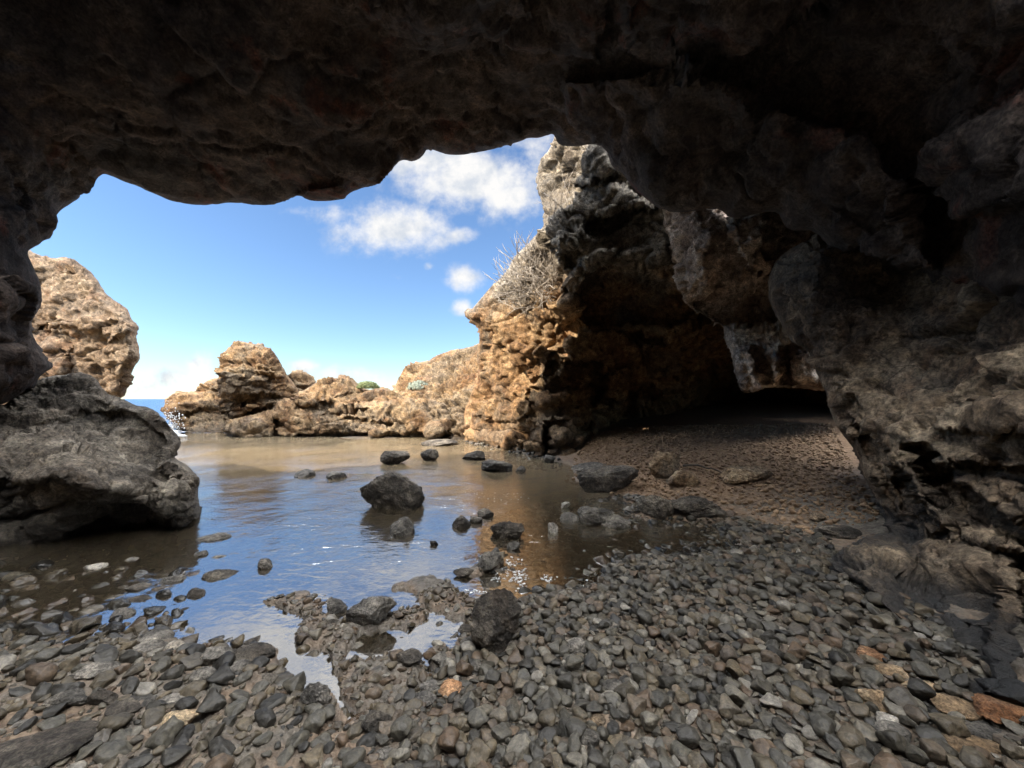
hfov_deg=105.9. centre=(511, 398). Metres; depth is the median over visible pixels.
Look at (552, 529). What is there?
rock
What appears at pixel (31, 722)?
cobble
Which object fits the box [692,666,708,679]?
cobble
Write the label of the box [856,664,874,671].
cobble
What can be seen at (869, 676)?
cobble
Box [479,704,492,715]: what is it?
cobble
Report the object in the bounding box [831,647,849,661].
cobble
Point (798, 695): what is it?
cobble
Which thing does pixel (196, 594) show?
rock
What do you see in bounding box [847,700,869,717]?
cobble
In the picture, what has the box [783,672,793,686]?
cobble
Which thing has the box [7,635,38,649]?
cobble
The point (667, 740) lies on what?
cobble
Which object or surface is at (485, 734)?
cobble
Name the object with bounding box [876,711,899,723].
rock
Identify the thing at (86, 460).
boulder
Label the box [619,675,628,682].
cobble
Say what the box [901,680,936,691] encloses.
rock
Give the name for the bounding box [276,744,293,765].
cobble
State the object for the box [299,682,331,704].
rock
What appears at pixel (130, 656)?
cobble
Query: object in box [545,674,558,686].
cobble
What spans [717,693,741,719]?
cobble
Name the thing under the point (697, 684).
cobble
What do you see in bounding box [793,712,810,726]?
cobble
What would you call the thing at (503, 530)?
rock
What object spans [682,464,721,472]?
stick
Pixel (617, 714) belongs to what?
cobble
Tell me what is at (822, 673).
cobble
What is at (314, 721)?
cobble
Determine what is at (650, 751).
cobble
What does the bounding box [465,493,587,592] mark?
foam
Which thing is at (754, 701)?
cobble
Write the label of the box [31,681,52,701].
cobble
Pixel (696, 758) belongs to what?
cobble
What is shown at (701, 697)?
cobble
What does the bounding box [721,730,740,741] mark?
cobble
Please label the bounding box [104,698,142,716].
rock
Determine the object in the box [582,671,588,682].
cobble
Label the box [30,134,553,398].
sky
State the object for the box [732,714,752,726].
cobble
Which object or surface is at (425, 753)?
cobble
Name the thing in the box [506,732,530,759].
cobble
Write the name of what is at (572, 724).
cobble
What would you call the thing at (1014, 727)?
cobble
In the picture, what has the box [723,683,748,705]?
cobble
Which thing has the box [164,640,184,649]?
rock
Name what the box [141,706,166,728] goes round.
cobble
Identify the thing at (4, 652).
cobble
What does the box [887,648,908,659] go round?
cobble
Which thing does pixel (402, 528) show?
rock
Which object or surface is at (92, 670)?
rock
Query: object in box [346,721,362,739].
cobble
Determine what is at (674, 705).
cobble
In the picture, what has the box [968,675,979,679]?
cobble
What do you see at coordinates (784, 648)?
cobble
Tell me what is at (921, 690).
cobble
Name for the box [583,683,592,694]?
cobble
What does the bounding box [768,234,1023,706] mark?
cave wall
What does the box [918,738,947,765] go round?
cobble
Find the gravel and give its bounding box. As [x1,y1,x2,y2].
[564,422,879,534]
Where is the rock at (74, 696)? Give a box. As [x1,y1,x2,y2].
[41,686,87,707]
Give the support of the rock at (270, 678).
on the ground
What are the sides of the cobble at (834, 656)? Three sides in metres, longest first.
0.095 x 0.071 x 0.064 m
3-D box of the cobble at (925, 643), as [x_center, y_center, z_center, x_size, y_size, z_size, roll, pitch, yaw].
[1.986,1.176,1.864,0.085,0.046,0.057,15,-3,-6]
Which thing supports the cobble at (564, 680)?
on the ground
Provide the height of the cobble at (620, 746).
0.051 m
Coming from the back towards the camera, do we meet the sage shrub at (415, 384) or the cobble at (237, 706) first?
the sage shrub at (415, 384)
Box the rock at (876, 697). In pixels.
[854,689,887,712]
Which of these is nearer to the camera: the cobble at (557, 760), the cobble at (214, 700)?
the cobble at (557, 760)
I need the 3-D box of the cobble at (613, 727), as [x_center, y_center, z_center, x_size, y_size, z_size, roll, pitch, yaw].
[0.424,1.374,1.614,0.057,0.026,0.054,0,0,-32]
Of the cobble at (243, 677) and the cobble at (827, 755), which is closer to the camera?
the cobble at (827, 755)
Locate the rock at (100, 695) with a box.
[86,687,118,705]
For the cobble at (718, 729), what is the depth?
1.56 m
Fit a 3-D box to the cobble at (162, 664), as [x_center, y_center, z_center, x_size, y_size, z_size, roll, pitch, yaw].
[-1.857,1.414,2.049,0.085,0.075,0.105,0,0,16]
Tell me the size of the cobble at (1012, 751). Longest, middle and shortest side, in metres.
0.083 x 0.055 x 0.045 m
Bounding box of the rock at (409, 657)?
[396,648,422,666]
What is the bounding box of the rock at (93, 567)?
[83,563,107,571]
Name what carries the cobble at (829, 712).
on the ground
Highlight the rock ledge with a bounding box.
[221,396,452,444]
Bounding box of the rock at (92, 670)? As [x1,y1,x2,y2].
[72,661,120,679]
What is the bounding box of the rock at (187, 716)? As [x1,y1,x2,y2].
[161,709,199,729]
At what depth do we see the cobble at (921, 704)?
1.55 m
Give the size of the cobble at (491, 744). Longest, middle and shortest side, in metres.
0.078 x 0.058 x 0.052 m
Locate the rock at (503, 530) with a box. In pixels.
[490,521,524,539]
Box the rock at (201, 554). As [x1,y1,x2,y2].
[194,550,207,558]
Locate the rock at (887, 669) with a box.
[873,663,908,680]
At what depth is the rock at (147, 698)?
1.81 m
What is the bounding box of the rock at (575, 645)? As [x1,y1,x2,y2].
[567,637,586,654]
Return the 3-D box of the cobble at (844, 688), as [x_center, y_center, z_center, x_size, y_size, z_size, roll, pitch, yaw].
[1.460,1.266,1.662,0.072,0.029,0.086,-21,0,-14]
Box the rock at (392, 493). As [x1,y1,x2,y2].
[360,472,424,514]
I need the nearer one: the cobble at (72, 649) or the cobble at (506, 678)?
the cobble at (506, 678)
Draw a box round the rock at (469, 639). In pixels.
[460,636,479,648]
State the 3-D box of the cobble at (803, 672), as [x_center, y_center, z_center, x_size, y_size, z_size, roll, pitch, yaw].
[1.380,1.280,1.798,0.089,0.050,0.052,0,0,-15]
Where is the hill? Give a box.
[392,343,478,440]
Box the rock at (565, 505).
[561,502,569,509]
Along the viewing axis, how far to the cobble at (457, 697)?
1.83 m
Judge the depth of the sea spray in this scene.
17.13 m
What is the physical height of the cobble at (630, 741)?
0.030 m
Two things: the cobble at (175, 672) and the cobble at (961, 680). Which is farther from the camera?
the cobble at (175, 672)
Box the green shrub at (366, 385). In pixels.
[356,381,379,388]
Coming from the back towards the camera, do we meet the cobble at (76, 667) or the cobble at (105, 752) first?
the cobble at (76, 667)
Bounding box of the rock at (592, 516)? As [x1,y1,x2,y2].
[578,506,613,525]
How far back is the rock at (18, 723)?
1.65 m
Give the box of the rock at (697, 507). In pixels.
[670,496,720,517]
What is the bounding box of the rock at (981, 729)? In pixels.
[966,720,1001,739]
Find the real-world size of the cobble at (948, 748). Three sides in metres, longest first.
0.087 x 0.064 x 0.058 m
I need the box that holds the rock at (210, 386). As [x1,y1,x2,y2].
[196,378,218,393]
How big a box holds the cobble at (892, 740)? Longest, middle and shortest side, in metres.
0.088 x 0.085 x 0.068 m
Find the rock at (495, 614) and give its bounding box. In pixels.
[470,588,521,653]
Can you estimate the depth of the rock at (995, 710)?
1.47 m
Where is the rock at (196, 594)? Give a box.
[187,587,205,601]
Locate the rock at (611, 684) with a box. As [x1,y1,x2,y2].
[603,678,621,690]
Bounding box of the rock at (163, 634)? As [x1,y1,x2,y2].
[137,629,174,642]
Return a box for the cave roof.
[0,0,1023,404]
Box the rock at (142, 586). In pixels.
[124,582,152,591]
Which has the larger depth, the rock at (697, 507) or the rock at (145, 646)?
the rock at (697, 507)
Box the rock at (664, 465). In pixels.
[649,451,679,478]
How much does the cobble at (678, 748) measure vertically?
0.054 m
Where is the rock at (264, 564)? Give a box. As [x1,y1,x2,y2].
[257,558,272,571]
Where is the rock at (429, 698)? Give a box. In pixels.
[415,691,436,706]
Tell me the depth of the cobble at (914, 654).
1.77 m
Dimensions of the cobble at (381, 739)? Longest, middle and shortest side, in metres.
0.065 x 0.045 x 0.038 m
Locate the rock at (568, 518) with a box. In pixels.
[560,512,578,524]
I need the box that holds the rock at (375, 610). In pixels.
[345,596,396,625]
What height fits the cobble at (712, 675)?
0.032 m
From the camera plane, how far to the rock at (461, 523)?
4.52 m
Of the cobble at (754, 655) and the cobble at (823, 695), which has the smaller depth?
the cobble at (823, 695)
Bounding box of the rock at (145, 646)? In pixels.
[132,639,167,652]
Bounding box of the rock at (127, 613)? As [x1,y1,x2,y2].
[109,607,135,619]
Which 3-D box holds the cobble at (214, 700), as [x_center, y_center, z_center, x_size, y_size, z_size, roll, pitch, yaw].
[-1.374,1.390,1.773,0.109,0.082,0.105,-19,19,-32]
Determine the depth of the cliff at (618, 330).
10.49 m
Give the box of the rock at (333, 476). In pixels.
[325,471,346,482]
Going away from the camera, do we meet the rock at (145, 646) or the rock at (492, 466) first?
the rock at (145, 646)
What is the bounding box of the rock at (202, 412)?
[160,391,229,442]
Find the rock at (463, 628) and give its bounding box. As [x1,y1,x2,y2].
[458,624,469,633]
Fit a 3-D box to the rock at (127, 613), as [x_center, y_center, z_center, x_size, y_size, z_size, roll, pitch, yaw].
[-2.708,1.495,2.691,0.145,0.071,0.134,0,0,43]
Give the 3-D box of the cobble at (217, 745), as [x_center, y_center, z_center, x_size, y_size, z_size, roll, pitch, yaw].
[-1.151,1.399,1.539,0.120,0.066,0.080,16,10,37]
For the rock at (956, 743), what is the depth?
1.38 m
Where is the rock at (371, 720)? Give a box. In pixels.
[361,710,391,732]
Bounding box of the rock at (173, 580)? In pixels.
[158,575,185,585]
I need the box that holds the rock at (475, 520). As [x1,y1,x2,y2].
[470,516,482,524]
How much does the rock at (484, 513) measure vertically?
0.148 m
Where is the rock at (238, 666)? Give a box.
[230,659,250,672]
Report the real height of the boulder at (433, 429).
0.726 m
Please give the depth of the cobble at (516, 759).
1.49 m
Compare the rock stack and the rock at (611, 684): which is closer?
the rock at (611, 684)
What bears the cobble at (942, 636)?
on the ground
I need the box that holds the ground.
[0,401,1023,767]
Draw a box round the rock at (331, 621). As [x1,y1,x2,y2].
[328,619,338,623]
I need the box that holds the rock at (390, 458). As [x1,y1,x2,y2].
[380,451,409,465]
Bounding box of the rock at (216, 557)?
[210,555,228,560]
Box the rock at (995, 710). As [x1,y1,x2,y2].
[971,693,1023,724]
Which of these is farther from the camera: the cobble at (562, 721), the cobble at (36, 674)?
the cobble at (36, 674)
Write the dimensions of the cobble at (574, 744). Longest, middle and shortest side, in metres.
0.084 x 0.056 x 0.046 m
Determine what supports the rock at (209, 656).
on the ground
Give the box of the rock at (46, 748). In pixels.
[0,719,98,767]
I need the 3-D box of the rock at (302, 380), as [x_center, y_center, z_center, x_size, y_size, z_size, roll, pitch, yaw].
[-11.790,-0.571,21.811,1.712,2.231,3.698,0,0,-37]
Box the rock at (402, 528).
[389,517,414,539]
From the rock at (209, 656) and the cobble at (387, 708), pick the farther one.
the rock at (209, 656)
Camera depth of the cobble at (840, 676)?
1.70 m
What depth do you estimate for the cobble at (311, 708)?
1.76 m
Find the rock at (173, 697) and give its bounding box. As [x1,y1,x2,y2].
[159,693,184,702]
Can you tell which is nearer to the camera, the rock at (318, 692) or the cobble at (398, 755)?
the cobble at (398, 755)
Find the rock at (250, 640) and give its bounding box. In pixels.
[243,635,259,645]
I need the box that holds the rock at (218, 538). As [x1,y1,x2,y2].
[196,532,232,544]
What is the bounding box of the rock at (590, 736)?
[580,728,599,746]
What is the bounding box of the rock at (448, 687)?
[438,678,461,695]
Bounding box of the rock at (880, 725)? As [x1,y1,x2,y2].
[873,720,911,742]
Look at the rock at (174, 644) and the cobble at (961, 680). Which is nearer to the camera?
the cobble at (961, 680)
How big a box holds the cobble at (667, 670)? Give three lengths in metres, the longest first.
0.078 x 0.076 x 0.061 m
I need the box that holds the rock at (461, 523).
[452,515,470,530]
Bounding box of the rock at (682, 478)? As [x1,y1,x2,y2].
[666,470,699,487]
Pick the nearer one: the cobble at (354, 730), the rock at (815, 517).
the cobble at (354, 730)
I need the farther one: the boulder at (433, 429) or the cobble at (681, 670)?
the boulder at (433, 429)
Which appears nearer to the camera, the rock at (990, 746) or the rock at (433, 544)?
the rock at (990, 746)
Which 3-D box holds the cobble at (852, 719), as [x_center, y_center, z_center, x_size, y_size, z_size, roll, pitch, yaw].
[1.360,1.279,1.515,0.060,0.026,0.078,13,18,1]
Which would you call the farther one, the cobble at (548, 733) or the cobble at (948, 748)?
the cobble at (548, 733)
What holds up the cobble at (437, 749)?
on the ground
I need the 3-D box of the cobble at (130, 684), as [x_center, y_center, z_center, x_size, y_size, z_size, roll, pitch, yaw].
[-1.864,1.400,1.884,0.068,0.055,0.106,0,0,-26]
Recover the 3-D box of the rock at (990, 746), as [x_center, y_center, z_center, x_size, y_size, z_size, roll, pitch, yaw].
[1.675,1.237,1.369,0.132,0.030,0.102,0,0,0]
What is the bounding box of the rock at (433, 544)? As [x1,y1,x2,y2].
[430,541,437,547]
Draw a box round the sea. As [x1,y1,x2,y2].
[125,399,184,432]
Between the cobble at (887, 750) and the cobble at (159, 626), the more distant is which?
the cobble at (159, 626)
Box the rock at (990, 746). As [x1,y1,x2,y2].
[965,735,1004,754]
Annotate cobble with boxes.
[0,650,9,655]
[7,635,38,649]
[7,707,28,725]
[8,686,32,696]
[9,659,35,676]
[13,716,37,734]
[14,654,33,665]
[19,640,50,654]
[25,662,58,685]
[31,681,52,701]
[32,648,60,662]
[36,714,65,730]
[42,702,68,718]
[48,682,84,695]
[60,643,87,654]
[64,632,89,644]
[71,663,87,672]
[75,740,102,761]
[76,710,101,719]
[79,717,91,720]
[89,669,116,689]
[91,648,118,661]
[93,739,132,763]
[95,644,116,652]
[97,712,134,731]
[106,632,123,638]
[109,728,131,740]
[119,650,142,663]
[120,676,139,694]
[121,661,145,678]
[121,753,153,767]
[133,622,149,636]
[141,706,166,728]
[144,715,183,748]
[145,700,167,709]
[149,656,171,672]
[151,651,172,661]
[153,624,170,629]
[157,664,184,679]
[160,745,191,766]
[163,680,183,690]
[170,724,194,746]
[174,696,198,709]
[176,642,192,653]
[178,652,201,670]
[179,679,208,696]
[185,643,205,654]
[195,687,226,712]
[204,722,225,742]
[206,662,234,684]
[206,683,221,694]
[208,736,235,758]
[212,651,234,669]
[224,697,247,716]
[229,689,249,700]
[233,670,252,686]
[251,655,269,666]
[251,680,269,692]
[252,731,273,745]
[254,707,275,727]
[259,693,286,709]
[274,671,293,685]
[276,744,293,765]
[282,671,305,694]
[285,730,309,747]
[300,743,322,767]
[303,708,325,733]
[304,703,323,714]
[309,731,331,747]
[342,746,365,767]
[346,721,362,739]
[356,731,378,746]
[358,714,366,721]
[375,733,388,745]
[376,703,396,717]
[377,720,393,737]
[388,748,409,763]
[390,714,411,741]
[392,709,402,720]
[403,698,422,711]
[405,725,423,743]
[411,718,417,728]
[417,711,428,722]
[417,743,433,763]
[419,731,435,745]
[427,707,439,716]
[431,736,442,756]
[437,714,449,729]
[437,726,459,752]
[438,703,452,716]
[448,715,466,729]
[453,694,460,701]
[458,691,476,709]
[459,731,467,742]
[464,737,490,767]
[467,707,487,728]
[468,728,480,741]
[477,681,487,689]
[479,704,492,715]
[480,728,493,741]
[485,684,496,694]
[485,739,496,756]
[489,707,507,723]
[490,752,501,764]
[491,722,511,743]
[495,743,505,758]
[499,686,514,699]
[500,671,511,686]
[501,752,518,765]
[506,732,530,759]
[513,730,530,736]
[514,678,527,692]
[521,681,538,698]
[529,741,543,759]
[535,697,553,715]
[538,708,555,727]
[538,726,557,742]
[541,685,561,705]
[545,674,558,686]
[551,751,562,767]
[557,671,573,689]
[558,736,568,742]
[559,708,571,719]
[559,717,567,736]
[565,717,586,739]
[566,752,583,767]
[568,730,580,752]
[572,670,582,679]
[572,705,587,718]
[574,699,589,709]
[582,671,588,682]
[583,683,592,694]
[586,700,603,711]
[587,745,594,754]
[597,726,608,740]
[602,744,613,758]
[607,720,619,734]
[608,734,622,747]
[609,707,626,722]
[613,740,630,762]
[614,680,635,699]
[616,752,628,766]
[617,702,630,714]
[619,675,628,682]
[621,735,642,748]
[624,677,639,691]
[626,693,646,717]
[630,666,646,684]
[633,728,644,739]
[635,689,651,707]
[639,680,647,688]
[640,710,659,731]
[641,736,654,748]
[643,665,661,677]
[644,744,657,759]
[646,672,659,686]
[650,690,668,707]
[654,706,663,720]
[658,675,674,688]
[661,665,676,675]
[662,721,680,732]
[662,734,677,754]
[670,709,685,723]
[670,740,691,756]
[671,673,687,684]
[671,702,680,710]
[675,665,686,675]
[675,690,688,703]
[675,724,700,749]
[683,674,697,682]
[686,703,701,716]
[686,709,697,724]
[687,678,706,690]
[688,751,707,767]
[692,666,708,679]
[696,691,709,705]
[696,716,711,735]
[699,739,716,754]
[702,709,721,723]
[706,665,716,682]
[706,694,719,706]
[710,719,725,736]
[716,685,723,694]
[716,737,731,752]
[717,671,726,685]
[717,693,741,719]
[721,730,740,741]
[721,750,736,767]
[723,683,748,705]
[725,659,745,678]
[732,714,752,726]
[735,656,753,665]
[736,728,750,738]
[738,663,753,675]
[739,684,751,696]
[741,674,752,682]
[742,738,753,751]
[747,729,772,740]
[748,697,760,705]
[750,675,773,694]
[751,652,760,659]
[751,665,762,671]
[752,738,776,756]
[759,692,782,708]
[759,709,776,727]
[760,649,781,665]
[761,662,779,675]
[766,675,782,684]
[768,748,792,766]
[771,717,796,734]
[775,681,793,701]
[779,644,788,653]
[781,701,803,715]
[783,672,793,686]
[783,733,803,755]
[787,641,809,659]
[787,670,800,679]
[789,685,814,704]
[790,680,811,695]
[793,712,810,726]
[799,667,816,680]
[805,643,822,655]
[805,655,822,664]
[808,710,836,738]
[810,705,835,718]
[811,688,828,704]
[813,749,841,764]
[816,669,833,684]
[823,732,843,751]
[826,700,846,715]
[828,650,846,664]
[830,665,854,687]
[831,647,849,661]
[834,661,853,674]
[834,749,856,764]
[836,723,866,750]
[840,686,856,692]
[843,691,862,703]
[847,652,864,663]
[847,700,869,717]
[849,716,857,724]
[853,720,879,741]
[854,745,874,766]
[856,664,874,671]
[859,667,884,686]
[865,737,881,756]
[868,637,888,645]
[875,729,907,752]
[881,697,905,717]
[882,749,898,759]
[883,685,918,707]
[885,683,909,691]
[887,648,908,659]
[892,634,905,642]
[896,631,917,639]
[899,715,917,726]
[903,704,928,724]
[904,742,929,764]
[907,677,936,701]
[910,649,929,663]
[911,659,939,679]
[913,696,926,710]
[915,725,946,741]
[917,637,931,649]
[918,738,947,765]
[926,705,943,713]
[928,624,952,637]
[928,712,970,737]
[930,738,957,756]
[933,641,960,654]
[934,631,947,640]
[936,667,951,681]
[941,656,961,666]
[941,682,966,697]
[945,662,964,676]
[947,711,965,721]
[952,673,969,687]
[958,649,968,660]
[963,649,982,665]
[966,680,985,693]
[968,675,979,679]
[972,745,995,765]
[978,658,990,676]
[992,734,1018,745]
[994,758,1002,765]
[999,740,1023,759]
[1001,718,1023,735]
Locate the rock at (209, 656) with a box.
[200,646,234,665]
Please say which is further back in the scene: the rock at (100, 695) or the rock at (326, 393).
the rock at (326, 393)
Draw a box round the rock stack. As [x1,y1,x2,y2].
[214,340,298,418]
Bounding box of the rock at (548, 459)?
[544,455,555,464]
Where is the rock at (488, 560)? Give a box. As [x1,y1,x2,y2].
[476,550,500,570]
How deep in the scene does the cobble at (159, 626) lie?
2.44 m
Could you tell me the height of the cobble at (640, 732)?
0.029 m
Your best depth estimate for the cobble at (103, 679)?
1.92 m
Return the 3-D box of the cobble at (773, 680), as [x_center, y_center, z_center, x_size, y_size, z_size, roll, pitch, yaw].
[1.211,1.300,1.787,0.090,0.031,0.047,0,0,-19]
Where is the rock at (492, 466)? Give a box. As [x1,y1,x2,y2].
[481,459,512,473]
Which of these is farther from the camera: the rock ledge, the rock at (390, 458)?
the rock ledge
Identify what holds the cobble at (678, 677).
on the ground
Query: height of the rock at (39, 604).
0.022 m
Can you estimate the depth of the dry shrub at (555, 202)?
8.88 m
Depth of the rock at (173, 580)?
3.17 m
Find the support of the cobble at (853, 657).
on the ground
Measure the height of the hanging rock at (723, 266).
4.251 m
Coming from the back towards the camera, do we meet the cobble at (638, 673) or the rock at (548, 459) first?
the rock at (548, 459)
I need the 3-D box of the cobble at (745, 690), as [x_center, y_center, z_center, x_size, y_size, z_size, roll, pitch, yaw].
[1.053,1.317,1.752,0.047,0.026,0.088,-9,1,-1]
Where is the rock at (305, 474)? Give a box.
[294,469,315,479]
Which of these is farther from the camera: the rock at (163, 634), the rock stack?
the rock stack
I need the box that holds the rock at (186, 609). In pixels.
[181,607,189,612]
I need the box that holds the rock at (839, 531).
[814,524,861,538]
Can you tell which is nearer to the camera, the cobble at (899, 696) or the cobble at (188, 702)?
the cobble at (899, 696)
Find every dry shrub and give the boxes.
[486,215,559,315]
[538,164,573,224]
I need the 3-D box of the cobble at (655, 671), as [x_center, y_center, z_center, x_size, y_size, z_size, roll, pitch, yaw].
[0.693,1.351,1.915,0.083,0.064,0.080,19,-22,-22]
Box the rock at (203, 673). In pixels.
[189,666,216,682]
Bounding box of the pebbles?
[0,441,1023,767]
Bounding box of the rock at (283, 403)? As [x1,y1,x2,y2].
[274,398,296,411]
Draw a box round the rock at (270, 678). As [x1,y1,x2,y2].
[260,673,277,683]
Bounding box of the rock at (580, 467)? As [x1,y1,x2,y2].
[571,462,606,471]
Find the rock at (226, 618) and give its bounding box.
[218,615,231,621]
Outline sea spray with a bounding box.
[163,401,185,436]
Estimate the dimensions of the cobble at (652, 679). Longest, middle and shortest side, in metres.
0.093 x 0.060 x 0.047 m
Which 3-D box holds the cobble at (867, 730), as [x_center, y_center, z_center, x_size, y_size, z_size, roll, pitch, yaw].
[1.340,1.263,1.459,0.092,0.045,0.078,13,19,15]
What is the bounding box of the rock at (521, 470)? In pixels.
[515,466,525,473]
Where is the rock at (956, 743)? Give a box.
[941,732,975,751]
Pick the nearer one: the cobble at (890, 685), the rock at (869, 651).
the cobble at (890, 685)
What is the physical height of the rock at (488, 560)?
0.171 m
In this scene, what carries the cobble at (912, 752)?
on the ground
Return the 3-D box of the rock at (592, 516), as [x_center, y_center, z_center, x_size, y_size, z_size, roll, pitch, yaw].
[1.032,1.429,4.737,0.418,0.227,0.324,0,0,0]
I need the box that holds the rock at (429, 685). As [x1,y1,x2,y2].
[419,679,438,691]
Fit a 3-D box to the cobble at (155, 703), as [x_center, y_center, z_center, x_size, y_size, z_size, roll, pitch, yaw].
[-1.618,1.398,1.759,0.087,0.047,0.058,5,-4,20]
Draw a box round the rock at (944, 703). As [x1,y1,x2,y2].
[930,693,983,720]
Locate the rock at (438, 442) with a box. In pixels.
[421,439,457,446]
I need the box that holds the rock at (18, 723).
[9,716,42,728]
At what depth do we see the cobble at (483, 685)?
1.91 m
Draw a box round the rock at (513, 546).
[507,541,519,552]
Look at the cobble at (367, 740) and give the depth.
1.60 m
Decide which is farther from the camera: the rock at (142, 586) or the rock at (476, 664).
the rock at (142, 586)
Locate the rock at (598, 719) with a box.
[590,713,605,726]
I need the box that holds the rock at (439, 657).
[431,651,446,664]
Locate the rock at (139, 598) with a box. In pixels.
[129,594,155,604]
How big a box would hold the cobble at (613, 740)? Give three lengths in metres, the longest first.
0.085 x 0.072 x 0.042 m
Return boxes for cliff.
[2,250,139,404]
[463,136,827,456]
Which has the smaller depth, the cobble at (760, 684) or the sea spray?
the cobble at (760, 684)
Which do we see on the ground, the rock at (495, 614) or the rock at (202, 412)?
the rock at (495, 614)
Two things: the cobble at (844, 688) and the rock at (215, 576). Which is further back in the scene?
the rock at (215, 576)
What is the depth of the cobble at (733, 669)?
1.84 m
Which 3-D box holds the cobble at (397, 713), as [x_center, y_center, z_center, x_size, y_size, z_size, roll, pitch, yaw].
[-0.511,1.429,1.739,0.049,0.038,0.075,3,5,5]
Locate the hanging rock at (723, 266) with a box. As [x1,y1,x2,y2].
[662,208,824,392]
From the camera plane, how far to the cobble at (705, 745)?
1.48 m
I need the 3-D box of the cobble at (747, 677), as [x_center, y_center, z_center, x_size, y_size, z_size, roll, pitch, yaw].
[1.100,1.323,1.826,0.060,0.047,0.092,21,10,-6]
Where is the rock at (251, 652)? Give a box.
[234,642,275,660]
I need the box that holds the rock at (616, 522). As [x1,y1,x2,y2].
[601,514,630,529]
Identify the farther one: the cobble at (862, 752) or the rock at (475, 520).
the rock at (475, 520)
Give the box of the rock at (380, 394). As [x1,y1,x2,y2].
[358,387,401,403]
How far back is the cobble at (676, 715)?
1.63 m
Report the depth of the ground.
4.57 m
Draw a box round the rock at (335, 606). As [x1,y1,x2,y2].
[326,597,347,616]
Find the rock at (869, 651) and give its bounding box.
[856,645,887,661]
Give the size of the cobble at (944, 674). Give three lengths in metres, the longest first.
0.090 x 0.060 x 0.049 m
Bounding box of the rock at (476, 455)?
[462,451,485,460]
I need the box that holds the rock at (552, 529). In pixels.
[548,522,557,536]
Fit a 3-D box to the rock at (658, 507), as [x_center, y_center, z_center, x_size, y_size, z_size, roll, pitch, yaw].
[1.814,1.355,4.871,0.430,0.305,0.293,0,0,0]
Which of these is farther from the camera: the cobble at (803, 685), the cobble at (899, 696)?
the cobble at (803, 685)
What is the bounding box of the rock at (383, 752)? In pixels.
[374,745,395,760]
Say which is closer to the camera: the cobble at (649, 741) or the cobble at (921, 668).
the cobble at (649, 741)
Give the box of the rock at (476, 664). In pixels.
[471,660,481,674]
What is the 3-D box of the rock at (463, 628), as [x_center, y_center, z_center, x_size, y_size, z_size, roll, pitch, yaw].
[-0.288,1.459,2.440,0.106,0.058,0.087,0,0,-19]
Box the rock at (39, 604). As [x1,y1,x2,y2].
[19,601,46,610]
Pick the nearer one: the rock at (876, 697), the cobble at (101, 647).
the rock at (876, 697)
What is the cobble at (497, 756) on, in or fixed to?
on the ground
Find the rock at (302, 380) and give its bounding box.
[287,370,315,390]
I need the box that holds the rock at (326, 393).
[290,374,368,412]
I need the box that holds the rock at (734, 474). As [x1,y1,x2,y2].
[720,464,772,483]
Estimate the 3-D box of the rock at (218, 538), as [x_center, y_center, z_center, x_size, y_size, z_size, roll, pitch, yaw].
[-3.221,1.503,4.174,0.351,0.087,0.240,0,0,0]
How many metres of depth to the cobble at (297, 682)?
1.96 m
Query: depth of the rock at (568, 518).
4.75 m
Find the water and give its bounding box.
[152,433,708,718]
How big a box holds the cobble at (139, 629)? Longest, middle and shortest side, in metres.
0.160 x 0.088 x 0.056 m
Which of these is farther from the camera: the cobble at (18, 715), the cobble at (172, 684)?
the cobble at (172, 684)
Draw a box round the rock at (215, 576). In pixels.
[202,569,242,583]
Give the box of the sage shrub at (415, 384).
[407,380,427,389]
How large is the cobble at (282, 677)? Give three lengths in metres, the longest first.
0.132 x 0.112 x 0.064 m
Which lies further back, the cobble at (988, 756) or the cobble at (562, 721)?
the cobble at (562, 721)
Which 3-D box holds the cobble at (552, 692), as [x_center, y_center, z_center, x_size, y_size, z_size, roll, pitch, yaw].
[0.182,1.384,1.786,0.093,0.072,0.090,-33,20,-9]
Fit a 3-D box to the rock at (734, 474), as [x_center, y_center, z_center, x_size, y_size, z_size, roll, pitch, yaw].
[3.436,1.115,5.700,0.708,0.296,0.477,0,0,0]
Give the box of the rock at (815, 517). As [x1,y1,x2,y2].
[808,512,826,521]
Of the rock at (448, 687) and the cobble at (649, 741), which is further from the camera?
the rock at (448, 687)
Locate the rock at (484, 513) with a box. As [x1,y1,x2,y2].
[477,508,493,518]
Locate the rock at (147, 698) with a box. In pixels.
[130,693,156,707]
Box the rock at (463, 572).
[453,567,473,576]
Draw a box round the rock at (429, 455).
[420,449,438,462]
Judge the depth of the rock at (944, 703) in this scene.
1.52 m
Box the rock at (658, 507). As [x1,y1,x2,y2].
[637,495,673,519]
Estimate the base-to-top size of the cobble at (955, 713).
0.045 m
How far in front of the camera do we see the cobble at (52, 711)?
1.70 m
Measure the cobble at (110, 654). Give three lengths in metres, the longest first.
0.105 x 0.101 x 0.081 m
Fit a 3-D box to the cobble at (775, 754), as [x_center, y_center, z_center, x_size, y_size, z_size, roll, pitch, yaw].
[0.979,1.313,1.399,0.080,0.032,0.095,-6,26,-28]
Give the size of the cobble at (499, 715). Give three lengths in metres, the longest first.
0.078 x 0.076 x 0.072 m
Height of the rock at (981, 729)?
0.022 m
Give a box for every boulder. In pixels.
[0,372,202,557]
[423,419,445,438]
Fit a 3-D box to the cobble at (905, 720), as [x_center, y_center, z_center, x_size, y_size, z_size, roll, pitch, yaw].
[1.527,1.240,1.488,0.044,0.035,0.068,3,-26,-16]
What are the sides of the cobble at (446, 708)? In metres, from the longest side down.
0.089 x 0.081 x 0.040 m
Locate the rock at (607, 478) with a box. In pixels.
[577,465,638,492]
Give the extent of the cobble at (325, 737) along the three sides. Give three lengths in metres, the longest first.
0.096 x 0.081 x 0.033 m

